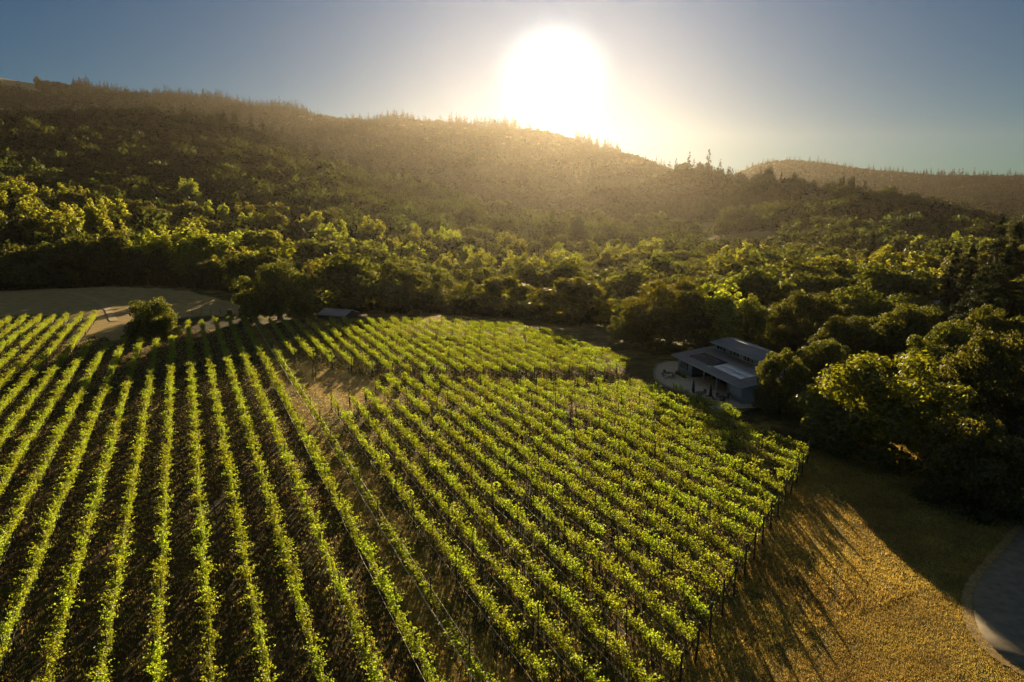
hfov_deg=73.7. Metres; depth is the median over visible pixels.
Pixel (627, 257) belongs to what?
bay tree
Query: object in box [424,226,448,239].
cottonwood tree
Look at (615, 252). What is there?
cottonwood tree
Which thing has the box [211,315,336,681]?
vine row
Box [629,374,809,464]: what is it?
vine row
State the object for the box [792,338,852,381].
oak tree
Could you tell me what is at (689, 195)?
hillside woodland
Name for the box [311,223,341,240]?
cottonwood tree
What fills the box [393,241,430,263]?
cottonwood tree
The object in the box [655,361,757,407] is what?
patio
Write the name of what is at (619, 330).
oak tree
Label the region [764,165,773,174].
oak tree
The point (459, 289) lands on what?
bay tree
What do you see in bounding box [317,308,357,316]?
shed
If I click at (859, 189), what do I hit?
oak tree
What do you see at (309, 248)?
oak tree
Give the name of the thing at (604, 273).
oak tree
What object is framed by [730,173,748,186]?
oak tree
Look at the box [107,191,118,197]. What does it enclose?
cottonwood tree
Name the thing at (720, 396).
patio table
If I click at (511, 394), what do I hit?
vine row
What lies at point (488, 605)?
vine row
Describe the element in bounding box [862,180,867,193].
conifer tree
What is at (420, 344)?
vine row
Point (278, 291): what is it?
oak tree
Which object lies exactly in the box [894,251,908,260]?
oak tree
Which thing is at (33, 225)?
cottonwood tree
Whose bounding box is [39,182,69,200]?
cottonwood tree
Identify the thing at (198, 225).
cottonwood tree
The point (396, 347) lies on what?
vine row
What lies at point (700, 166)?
oak tree
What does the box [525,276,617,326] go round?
bay tree
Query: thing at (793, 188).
conifer tree
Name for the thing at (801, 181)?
oak tree
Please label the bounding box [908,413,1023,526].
bay tree
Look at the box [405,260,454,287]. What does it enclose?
oak tree
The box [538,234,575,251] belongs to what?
oak tree
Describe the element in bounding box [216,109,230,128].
conifer tree
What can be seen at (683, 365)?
window
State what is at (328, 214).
oak tree
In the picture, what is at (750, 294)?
cottonwood tree
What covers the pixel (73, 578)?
vine row
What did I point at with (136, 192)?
cottonwood tree
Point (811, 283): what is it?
oak tree
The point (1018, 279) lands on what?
oak tree
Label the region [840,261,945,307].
oak tree
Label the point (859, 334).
oak tree
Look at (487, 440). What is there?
vine row
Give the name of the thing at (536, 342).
vine row
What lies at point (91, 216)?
cottonwood tree
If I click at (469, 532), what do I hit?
vine row
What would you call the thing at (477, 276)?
oak tree
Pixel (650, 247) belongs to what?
cottonwood tree
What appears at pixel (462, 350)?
vine row
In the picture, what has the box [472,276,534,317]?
bay tree
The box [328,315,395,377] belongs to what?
vine row
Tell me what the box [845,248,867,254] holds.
oak tree
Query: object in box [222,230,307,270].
bay tree
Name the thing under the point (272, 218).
bay tree
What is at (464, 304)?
undergrowth
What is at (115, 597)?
vine row
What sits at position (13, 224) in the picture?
conifer tree
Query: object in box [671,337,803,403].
winery building
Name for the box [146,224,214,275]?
cottonwood tree
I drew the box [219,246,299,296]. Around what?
oak tree
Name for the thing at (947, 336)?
oak tree
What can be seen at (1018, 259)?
conifer tree
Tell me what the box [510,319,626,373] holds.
vine row
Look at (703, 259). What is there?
bay tree
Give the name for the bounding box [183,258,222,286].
oak tree
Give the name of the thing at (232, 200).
cottonwood tree
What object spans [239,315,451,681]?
vine row
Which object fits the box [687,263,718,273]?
oak tree
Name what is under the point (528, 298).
bay tree
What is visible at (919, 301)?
oak tree
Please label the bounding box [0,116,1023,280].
woodland
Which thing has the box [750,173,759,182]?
oak tree
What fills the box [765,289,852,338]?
oak tree
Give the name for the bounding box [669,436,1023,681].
dry grass
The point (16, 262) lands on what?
oak tree
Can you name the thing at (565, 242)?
conifer tree
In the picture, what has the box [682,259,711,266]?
oak tree
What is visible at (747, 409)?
retaining wall
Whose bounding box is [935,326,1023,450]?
oak tree
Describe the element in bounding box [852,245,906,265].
bay tree
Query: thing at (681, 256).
oak tree
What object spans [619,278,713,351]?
bay tree
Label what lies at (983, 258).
oak tree
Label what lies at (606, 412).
vine row
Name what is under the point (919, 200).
oak tree
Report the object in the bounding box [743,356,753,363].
window
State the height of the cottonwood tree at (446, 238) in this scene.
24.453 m
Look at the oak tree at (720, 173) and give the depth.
1273.55 m
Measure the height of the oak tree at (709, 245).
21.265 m
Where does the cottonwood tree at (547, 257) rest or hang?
on the ground at (192, 304)
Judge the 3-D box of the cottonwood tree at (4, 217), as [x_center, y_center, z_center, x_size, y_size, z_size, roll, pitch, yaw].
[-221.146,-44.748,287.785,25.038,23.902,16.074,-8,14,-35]
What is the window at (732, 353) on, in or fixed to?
in the winery building
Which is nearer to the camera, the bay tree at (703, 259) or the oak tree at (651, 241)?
the bay tree at (703, 259)
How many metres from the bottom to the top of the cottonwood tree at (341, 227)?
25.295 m
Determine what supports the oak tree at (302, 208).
on the ground at (192, 304)
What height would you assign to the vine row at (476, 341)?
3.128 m
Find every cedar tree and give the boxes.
[569,214,588,238]
[947,268,1004,335]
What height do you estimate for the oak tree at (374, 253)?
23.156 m
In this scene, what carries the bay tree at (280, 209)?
on the ground at (192, 304)
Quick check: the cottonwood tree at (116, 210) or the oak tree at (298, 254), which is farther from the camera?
the cottonwood tree at (116, 210)
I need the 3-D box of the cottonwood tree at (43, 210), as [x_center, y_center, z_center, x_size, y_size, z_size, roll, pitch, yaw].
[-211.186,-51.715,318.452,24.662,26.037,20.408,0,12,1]
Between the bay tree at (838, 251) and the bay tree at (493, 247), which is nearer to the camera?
the bay tree at (838, 251)
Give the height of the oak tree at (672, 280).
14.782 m
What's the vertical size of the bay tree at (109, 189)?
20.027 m
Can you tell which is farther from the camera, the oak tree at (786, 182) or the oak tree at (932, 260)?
the oak tree at (786, 182)
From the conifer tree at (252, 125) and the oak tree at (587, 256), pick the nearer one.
the oak tree at (587, 256)
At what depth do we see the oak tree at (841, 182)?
817.74 m
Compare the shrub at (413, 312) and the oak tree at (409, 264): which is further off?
the oak tree at (409, 264)
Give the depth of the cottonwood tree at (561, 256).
397.45 m
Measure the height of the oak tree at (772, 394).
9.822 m
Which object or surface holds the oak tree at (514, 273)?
on the ground at (192, 304)
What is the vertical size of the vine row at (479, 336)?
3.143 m
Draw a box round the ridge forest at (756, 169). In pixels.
[732,157,1023,184]
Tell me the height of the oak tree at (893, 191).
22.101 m
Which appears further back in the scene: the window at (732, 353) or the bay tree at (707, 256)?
the bay tree at (707, 256)
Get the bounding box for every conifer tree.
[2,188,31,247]
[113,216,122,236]
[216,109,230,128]
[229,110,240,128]
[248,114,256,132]
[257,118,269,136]
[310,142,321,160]
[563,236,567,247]
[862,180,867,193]
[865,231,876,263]
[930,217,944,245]
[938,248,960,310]
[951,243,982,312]
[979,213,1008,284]
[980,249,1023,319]
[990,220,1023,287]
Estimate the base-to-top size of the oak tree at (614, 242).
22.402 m
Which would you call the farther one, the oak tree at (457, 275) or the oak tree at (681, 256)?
the oak tree at (681, 256)
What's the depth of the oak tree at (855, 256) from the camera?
394.25 m
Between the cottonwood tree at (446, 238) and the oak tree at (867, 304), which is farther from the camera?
the cottonwood tree at (446, 238)
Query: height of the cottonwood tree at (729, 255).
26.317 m
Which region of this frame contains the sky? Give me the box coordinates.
[0,0,1023,175]
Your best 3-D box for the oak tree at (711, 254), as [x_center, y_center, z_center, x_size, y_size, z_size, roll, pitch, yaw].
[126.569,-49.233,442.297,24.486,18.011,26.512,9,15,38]
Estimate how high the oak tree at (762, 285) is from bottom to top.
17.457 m
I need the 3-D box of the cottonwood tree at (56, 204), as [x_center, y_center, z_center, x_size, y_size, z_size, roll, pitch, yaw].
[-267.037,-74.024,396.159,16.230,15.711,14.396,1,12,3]
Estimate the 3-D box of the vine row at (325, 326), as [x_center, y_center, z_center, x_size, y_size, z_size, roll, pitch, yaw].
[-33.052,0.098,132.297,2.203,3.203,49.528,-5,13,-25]
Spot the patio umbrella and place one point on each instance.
(710, 393)
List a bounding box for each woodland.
[0,79,1023,224]
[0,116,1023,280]
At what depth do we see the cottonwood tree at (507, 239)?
494.54 m
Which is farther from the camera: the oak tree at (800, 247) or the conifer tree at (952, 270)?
the oak tree at (800, 247)
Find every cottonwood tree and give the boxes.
[0,180,38,200]
[0,190,45,218]
[0,210,11,224]
[6,175,38,196]
[14,208,70,245]
[19,197,51,217]
[32,191,49,199]
[37,202,85,230]
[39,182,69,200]
[44,200,62,213]
[45,210,87,236]
[66,185,90,197]
[82,196,115,234]
[92,214,134,236]
[94,196,133,226]
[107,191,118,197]
[125,228,165,276]
[130,184,149,198]
[146,194,171,206]
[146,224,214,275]
[171,231,234,274]
[172,178,201,205]
[178,217,212,239]
[200,200,232,222]
[208,245,250,288]
[226,192,241,205]
[229,212,259,227]
[229,230,243,242]
[232,201,257,220]
[298,211,323,235]
[301,258,324,282]
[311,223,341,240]
[319,219,349,242]
[332,230,354,241]
[353,217,387,241]
[363,239,388,252]
[383,237,399,252]
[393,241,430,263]
[399,223,421,238]
[402,231,423,243]
[423,240,441,258]
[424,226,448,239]
[432,251,459,272]
[435,229,461,249]
[454,247,474,266]
[460,248,496,272]
[495,231,516,248]
[498,250,545,273]
[502,238,530,257]
[542,250,558,263]
[548,249,588,268]
[551,242,564,255]
[600,242,631,259]
[632,236,664,257]
[684,279,748,345]
[708,240,757,266]
[731,293,758,328]
[748,243,773,256]
[766,258,781,265]
[816,254,837,261]
[844,259,862,277]
[868,244,940,283]
[904,235,931,251]
[951,231,975,245]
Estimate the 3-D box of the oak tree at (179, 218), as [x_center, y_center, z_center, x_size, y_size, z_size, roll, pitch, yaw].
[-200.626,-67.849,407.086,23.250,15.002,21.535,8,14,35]
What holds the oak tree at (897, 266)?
on the ground at (192, 304)
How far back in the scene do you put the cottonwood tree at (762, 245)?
363.04 m
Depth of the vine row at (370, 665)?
54.69 m
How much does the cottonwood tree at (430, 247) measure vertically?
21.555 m
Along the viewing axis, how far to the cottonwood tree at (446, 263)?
361.56 m
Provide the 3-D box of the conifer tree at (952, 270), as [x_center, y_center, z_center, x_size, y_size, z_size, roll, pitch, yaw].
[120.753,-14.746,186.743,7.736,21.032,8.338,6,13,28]
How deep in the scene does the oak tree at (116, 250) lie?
240.25 m
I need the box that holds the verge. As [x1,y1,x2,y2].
[961,522,1023,674]
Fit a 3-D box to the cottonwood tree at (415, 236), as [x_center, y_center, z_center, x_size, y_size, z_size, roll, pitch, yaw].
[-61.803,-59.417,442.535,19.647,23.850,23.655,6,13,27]
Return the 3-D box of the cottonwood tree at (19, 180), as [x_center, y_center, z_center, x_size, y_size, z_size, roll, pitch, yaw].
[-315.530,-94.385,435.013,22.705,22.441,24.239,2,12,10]
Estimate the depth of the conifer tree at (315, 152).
1003.07 m
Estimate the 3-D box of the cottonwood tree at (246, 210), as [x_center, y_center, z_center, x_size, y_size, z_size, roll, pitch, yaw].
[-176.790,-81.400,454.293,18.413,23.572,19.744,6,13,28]
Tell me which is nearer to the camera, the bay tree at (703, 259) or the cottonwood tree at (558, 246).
the bay tree at (703, 259)
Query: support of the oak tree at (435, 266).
on the ground at (192, 304)
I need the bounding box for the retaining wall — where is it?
[730,406,760,411]
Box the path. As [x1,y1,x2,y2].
[24,291,117,320]
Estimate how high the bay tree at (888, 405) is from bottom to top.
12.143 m
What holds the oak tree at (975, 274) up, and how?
on the ground at (192, 304)
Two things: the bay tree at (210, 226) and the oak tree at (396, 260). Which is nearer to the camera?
the oak tree at (396, 260)
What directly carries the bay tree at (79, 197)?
on the ground at (192, 304)
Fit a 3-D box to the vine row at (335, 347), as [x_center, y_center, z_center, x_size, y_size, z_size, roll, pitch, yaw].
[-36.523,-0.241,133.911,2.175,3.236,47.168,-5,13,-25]
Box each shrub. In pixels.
[123,296,184,340]
[407,309,419,316]
[796,425,846,448]
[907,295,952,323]
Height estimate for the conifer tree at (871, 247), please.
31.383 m
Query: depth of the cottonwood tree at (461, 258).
402.76 m
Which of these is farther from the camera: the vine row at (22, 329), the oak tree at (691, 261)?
the oak tree at (691, 261)
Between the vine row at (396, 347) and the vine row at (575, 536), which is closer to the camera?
the vine row at (575, 536)
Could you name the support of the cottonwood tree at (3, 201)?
on the ground at (192, 304)
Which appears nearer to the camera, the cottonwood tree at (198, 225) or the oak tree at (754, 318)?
the oak tree at (754, 318)
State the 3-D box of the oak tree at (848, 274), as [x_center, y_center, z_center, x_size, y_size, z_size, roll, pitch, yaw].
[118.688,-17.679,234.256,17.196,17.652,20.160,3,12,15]
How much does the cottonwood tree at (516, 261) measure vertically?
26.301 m
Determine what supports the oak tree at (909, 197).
on the ground at (192, 304)
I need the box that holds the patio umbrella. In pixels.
[708,385,711,400]
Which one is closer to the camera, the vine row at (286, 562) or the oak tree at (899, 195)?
the vine row at (286, 562)
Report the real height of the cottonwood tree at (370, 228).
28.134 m
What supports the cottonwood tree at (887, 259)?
on the ground at (192, 304)
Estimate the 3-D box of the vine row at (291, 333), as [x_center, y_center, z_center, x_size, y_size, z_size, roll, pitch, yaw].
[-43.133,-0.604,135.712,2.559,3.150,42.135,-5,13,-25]
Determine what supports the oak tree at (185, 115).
on the ground at (192, 304)
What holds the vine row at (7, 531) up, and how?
on the ground at (192, 304)
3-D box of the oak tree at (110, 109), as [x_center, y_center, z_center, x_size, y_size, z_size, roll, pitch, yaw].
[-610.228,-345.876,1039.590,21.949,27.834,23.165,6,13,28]
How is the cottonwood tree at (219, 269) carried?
on the ground at (192, 304)
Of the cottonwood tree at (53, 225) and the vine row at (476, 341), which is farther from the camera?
the cottonwood tree at (53, 225)
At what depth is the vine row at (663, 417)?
80.17 m
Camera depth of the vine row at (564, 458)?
62.89 m
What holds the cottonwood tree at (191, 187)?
on the ground at (192, 304)
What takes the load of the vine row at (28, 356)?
on the ground at (192, 304)
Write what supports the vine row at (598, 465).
on the ground at (192, 304)
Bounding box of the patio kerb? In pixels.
[653,361,706,401]
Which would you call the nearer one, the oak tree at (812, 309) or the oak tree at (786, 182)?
the oak tree at (812, 309)
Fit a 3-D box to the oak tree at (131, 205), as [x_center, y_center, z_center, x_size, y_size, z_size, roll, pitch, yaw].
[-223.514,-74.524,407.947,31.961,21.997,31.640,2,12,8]
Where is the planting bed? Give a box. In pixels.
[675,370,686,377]
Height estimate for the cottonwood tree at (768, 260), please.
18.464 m
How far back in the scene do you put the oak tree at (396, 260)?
302.21 m
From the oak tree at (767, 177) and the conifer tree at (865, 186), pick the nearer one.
the conifer tree at (865, 186)
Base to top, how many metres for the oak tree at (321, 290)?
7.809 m
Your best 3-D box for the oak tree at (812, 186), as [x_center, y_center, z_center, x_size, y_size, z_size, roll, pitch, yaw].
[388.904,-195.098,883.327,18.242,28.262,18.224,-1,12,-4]
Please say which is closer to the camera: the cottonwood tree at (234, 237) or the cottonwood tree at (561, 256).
the cottonwood tree at (234, 237)
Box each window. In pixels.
[680,360,688,371]
[716,345,725,352]
[729,350,739,357]
[730,384,741,397]
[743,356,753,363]
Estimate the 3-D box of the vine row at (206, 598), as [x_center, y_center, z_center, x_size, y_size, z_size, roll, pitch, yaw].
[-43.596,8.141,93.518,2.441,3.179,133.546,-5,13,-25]
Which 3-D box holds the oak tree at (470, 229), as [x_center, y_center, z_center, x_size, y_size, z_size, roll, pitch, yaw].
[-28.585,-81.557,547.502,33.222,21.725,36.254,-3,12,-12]
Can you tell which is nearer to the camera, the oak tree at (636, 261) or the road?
the road
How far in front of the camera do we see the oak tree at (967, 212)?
662.68 m
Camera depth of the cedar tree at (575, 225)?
606.86 m
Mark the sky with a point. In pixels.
(917, 85)
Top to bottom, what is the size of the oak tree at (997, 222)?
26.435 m
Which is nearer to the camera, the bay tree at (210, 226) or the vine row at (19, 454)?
the vine row at (19, 454)
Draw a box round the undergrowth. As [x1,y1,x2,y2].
[0,266,1023,327]
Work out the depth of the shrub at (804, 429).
79.38 m
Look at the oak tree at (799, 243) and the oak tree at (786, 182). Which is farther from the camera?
the oak tree at (786, 182)
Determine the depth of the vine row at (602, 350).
127.11 m
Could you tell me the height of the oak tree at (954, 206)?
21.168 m
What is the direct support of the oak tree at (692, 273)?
on the ground at (192, 304)
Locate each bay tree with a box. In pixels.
[63,193,94,204]
[95,185,125,197]
[166,200,208,215]
[176,215,227,233]
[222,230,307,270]
[253,208,290,234]
[255,202,293,222]
[287,219,299,232]
[446,279,478,296]
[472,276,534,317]
[478,237,491,244]
[483,242,504,259]
[520,288,540,318]
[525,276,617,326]
[573,239,601,253]
[582,251,632,271]
[618,248,652,263]
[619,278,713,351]
[684,257,707,262]
[697,251,710,261]
[789,350,982,478]
[811,245,854,260]
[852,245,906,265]
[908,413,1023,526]
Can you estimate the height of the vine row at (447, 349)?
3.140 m
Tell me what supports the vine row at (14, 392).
on the ground at (192, 304)
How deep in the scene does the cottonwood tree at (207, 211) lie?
429.46 m
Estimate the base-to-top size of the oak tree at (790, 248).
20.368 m
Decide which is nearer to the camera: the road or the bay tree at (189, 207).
the road
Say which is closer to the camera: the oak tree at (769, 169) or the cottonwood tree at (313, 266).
the cottonwood tree at (313, 266)
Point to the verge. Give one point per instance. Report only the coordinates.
(967, 611)
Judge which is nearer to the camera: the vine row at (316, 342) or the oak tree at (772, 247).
the vine row at (316, 342)
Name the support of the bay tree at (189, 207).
on the ground at (192, 304)
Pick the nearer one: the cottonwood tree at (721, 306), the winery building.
the winery building
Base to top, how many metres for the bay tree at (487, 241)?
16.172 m
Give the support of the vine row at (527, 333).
on the ground at (192, 304)
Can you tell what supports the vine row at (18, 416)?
on the ground at (192, 304)
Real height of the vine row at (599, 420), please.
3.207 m
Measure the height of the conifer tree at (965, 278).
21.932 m
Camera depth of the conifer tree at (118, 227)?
273.78 m
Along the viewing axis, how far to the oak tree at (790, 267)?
225.72 m
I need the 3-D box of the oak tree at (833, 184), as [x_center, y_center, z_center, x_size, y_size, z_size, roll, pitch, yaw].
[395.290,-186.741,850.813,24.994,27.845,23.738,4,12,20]
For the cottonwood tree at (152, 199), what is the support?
on the ground at (192, 304)
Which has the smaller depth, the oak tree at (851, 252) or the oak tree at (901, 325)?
the oak tree at (901, 325)
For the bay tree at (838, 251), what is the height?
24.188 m
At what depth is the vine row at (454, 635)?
55.44 m
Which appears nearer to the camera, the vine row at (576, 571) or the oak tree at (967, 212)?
the vine row at (576, 571)
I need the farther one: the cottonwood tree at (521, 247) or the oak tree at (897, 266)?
the cottonwood tree at (521, 247)
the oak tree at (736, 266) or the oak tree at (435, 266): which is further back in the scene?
the oak tree at (435, 266)
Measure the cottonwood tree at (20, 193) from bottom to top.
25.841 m
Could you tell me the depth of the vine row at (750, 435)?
82.98 m
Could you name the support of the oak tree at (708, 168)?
on the ground at (192, 304)
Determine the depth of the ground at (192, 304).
59.22 m
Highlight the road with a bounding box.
[973,527,1023,668]
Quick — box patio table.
[715,395,725,400]
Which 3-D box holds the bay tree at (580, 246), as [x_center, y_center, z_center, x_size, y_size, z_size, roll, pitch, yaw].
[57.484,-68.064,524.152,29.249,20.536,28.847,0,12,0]
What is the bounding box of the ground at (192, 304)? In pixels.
[0,78,1023,681]
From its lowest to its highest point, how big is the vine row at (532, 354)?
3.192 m
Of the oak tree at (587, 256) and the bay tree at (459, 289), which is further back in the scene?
the oak tree at (587, 256)
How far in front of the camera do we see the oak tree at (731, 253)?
425.73 m
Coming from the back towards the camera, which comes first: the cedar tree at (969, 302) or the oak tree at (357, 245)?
the oak tree at (357, 245)
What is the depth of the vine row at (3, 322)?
151.84 m
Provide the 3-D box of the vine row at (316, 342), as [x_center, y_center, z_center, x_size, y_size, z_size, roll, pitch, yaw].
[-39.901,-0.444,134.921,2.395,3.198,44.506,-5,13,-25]
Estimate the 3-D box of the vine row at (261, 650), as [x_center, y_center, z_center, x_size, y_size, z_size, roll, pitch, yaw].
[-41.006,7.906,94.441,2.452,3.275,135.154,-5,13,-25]
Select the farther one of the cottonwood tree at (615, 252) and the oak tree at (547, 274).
the cottonwood tree at (615, 252)
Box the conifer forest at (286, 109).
[0,74,1023,207]
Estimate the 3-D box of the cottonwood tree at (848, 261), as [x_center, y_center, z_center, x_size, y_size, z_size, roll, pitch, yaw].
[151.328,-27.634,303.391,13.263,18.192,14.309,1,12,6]
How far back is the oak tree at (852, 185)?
791.73 m
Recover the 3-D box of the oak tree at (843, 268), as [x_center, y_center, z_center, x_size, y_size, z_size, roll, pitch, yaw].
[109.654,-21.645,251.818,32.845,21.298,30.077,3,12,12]
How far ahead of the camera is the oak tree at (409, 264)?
233.81 m
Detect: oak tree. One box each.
[0,243,71,287]
[31,235,107,285]
[72,229,139,284]
[104,104,117,115]
[108,198,156,212]
[127,206,177,225]
[173,215,183,224]
[180,107,191,122]
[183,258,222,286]
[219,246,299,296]
[231,260,322,321]
[288,204,316,214]
[289,239,351,264]
[293,250,316,273]
[306,208,348,227]
[310,285,336,296]
[314,252,407,312]
[322,218,339,230]
[335,236,389,256]
[358,244,398,263]
[370,255,424,264]
[373,259,430,284]
[380,266,449,312]
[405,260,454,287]
[424,262,445,282]
[445,268,471,284]
[447,280,476,289]
[455,233,483,245]
[459,226,495,241]
[463,266,512,288]
[491,272,553,293]
[507,257,603,298]
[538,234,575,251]
[564,251,601,262]
[579,266,621,278]
[597,265,656,301]
[602,238,633,252]
[606,310,652,344]
[615,261,642,270]
[627,273,699,302]
[630,258,650,264]
[632,270,669,279]
[634,260,690,269]
[641,238,667,245]
[646,249,706,261]
[668,267,711,278]
[678,162,688,169]
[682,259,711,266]
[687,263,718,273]
[687,274,723,297]
[694,161,704,171]
[698,241,732,251]
[704,163,712,172]
[704,252,718,263]
[709,253,783,281]
[711,263,802,305]
[713,167,724,178]
[713,248,756,257]
[719,297,774,348]
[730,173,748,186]
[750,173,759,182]
[751,347,816,420]
[754,257,846,287]
[760,171,775,183]
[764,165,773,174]
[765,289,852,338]
[767,245,783,251]
[768,325,819,353]
[770,254,852,274]
[773,246,804,253]
[776,242,812,251]
[777,271,846,297]
[782,176,791,190]
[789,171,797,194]
[791,242,812,246]
[792,177,808,191]
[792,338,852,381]
[797,314,892,360]
[805,179,819,193]
[819,180,837,194]
[824,285,921,342]
[838,175,844,187]
[839,265,867,290]
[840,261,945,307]
[843,253,864,264]
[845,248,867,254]
[845,249,858,255]
[848,175,855,193]
[856,185,866,193]
[868,303,963,362]
[885,187,898,198]
[887,263,910,297]
[893,193,904,200]
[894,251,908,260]
[896,321,980,387]
[904,191,917,202]
[907,252,943,274]
[908,195,931,212]
[932,250,1023,298]
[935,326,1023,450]
[944,264,1018,295]
[945,238,996,251]
[948,304,1023,364]
[949,204,956,210]
[953,205,974,216]
[968,209,989,222]
[972,277,1023,316]
[994,214,1019,225]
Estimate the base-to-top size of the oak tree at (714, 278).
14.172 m
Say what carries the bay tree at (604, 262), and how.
on the ground at (192, 304)
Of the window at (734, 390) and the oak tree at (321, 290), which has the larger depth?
the oak tree at (321, 290)
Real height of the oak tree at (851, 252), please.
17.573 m
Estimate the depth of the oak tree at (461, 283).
265.62 m
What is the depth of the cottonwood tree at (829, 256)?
277.46 m
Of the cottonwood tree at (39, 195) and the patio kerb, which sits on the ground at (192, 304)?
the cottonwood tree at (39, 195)
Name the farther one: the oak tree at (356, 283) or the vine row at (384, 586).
the oak tree at (356, 283)
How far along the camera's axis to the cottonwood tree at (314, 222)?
439.77 m
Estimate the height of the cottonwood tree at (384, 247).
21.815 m
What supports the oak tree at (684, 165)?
on the ground at (192, 304)
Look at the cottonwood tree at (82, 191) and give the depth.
426.76 m
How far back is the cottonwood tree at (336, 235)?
373.03 m
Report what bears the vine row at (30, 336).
on the ground at (192, 304)
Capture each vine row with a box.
[0,309,99,451]
[0,311,41,356]
[0,311,69,392]
[0,311,84,422]
[0,313,12,330]
[0,313,26,341]
[0,313,55,374]
[0,336,127,680]
[0,337,94,501]
[0,338,110,566]
[31,334,146,681]
[82,333,159,681]
[140,334,178,681]
[184,318,227,681]
[197,318,282,681]
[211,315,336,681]
[226,313,395,681]
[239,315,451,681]
[252,315,505,681]
[267,316,296,362]
[279,315,315,366]
[291,315,332,369]
[303,314,353,369]
[317,318,374,376]
[327,390,556,681]
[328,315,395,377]
[341,316,414,376]
[348,388,610,681]
[351,317,431,374]
[364,385,662,681]
[366,317,446,376]
[375,377,684,681]
[378,315,466,378]
[382,370,700,663]
[390,315,485,380]
[400,369,720,637]
[402,314,500,378]
[414,315,518,379]
[421,371,727,615]
[427,316,534,379]
[439,369,736,595]
[440,315,552,379]
[454,318,569,379]
[459,370,749,575]
[467,317,589,379]
[479,371,760,559]
[481,320,607,380]
[497,321,619,375]
[499,372,765,544]
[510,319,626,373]
[519,374,773,530]
[534,374,783,516]
[539,326,630,365]
[552,372,787,504]
[576,375,798,493]
[594,375,799,482]
[616,377,805,473]
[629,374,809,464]
[673,383,751,430]
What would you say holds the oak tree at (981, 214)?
on the ground at (192, 304)
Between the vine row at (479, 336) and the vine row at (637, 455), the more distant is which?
the vine row at (479, 336)
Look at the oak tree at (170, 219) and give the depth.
386.43 m
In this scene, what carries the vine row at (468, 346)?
on the ground at (192, 304)
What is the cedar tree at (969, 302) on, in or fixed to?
on the ground at (192, 304)
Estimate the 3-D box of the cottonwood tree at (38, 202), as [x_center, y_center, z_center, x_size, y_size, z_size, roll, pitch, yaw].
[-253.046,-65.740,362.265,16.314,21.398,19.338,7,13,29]
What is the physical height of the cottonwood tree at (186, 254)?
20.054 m
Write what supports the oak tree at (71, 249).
on the ground at (192, 304)
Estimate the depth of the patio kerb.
106.32 m
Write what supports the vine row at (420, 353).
on the ground at (192, 304)
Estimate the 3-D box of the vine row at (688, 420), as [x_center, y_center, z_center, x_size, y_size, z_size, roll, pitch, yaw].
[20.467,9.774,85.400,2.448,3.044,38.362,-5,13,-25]
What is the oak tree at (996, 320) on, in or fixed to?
on the ground at (192, 304)
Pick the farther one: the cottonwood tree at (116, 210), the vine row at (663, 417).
the cottonwood tree at (116, 210)
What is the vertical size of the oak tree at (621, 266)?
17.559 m
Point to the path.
(110, 313)
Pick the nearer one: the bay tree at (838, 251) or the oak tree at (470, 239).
the bay tree at (838, 251)
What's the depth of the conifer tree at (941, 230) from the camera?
402.33 m
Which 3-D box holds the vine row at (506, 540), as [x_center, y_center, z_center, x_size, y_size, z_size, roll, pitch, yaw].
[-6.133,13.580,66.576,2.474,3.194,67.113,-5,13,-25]
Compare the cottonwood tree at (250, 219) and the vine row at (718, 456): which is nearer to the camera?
the vine row at (718, 456)
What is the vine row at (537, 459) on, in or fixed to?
on the ground at (192, 304)
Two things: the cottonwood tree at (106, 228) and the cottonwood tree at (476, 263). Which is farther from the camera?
the cottonwood tree at (476, 263)
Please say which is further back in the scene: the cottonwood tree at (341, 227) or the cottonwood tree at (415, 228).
the cottonwood tree at (415, 228)
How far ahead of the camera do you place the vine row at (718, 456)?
76.31 m
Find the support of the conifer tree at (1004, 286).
on the ground at (192, 304)
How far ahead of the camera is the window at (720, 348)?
111.70 m
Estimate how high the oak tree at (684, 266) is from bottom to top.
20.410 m
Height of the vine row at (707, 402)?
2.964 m
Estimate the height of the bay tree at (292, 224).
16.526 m
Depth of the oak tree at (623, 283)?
225.69 m
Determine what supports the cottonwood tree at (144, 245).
on the ground at (192, 304)
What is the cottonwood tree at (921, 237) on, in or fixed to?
on the ground at (192, 304)
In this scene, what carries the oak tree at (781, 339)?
on the ground at (192, 304)
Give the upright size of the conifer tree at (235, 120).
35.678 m
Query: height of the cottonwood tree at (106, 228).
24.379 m
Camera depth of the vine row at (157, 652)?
52.94 m
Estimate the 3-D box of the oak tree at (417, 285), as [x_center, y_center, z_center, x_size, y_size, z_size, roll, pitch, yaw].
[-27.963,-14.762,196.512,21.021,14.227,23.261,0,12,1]
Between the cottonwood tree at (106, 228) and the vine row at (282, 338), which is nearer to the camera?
the vine row at (282, 338)
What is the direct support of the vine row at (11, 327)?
on the ground at (192, 304)
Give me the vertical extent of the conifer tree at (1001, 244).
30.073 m
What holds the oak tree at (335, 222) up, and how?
on the ground at (192, 304)
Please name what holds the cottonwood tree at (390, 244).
on the ground at (192, 304)
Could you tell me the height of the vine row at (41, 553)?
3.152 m
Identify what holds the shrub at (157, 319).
on the ground at (192, 304)
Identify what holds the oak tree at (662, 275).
on the ground at (192, 304)
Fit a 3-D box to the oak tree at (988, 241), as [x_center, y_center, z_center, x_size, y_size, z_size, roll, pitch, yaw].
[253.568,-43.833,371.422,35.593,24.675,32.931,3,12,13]

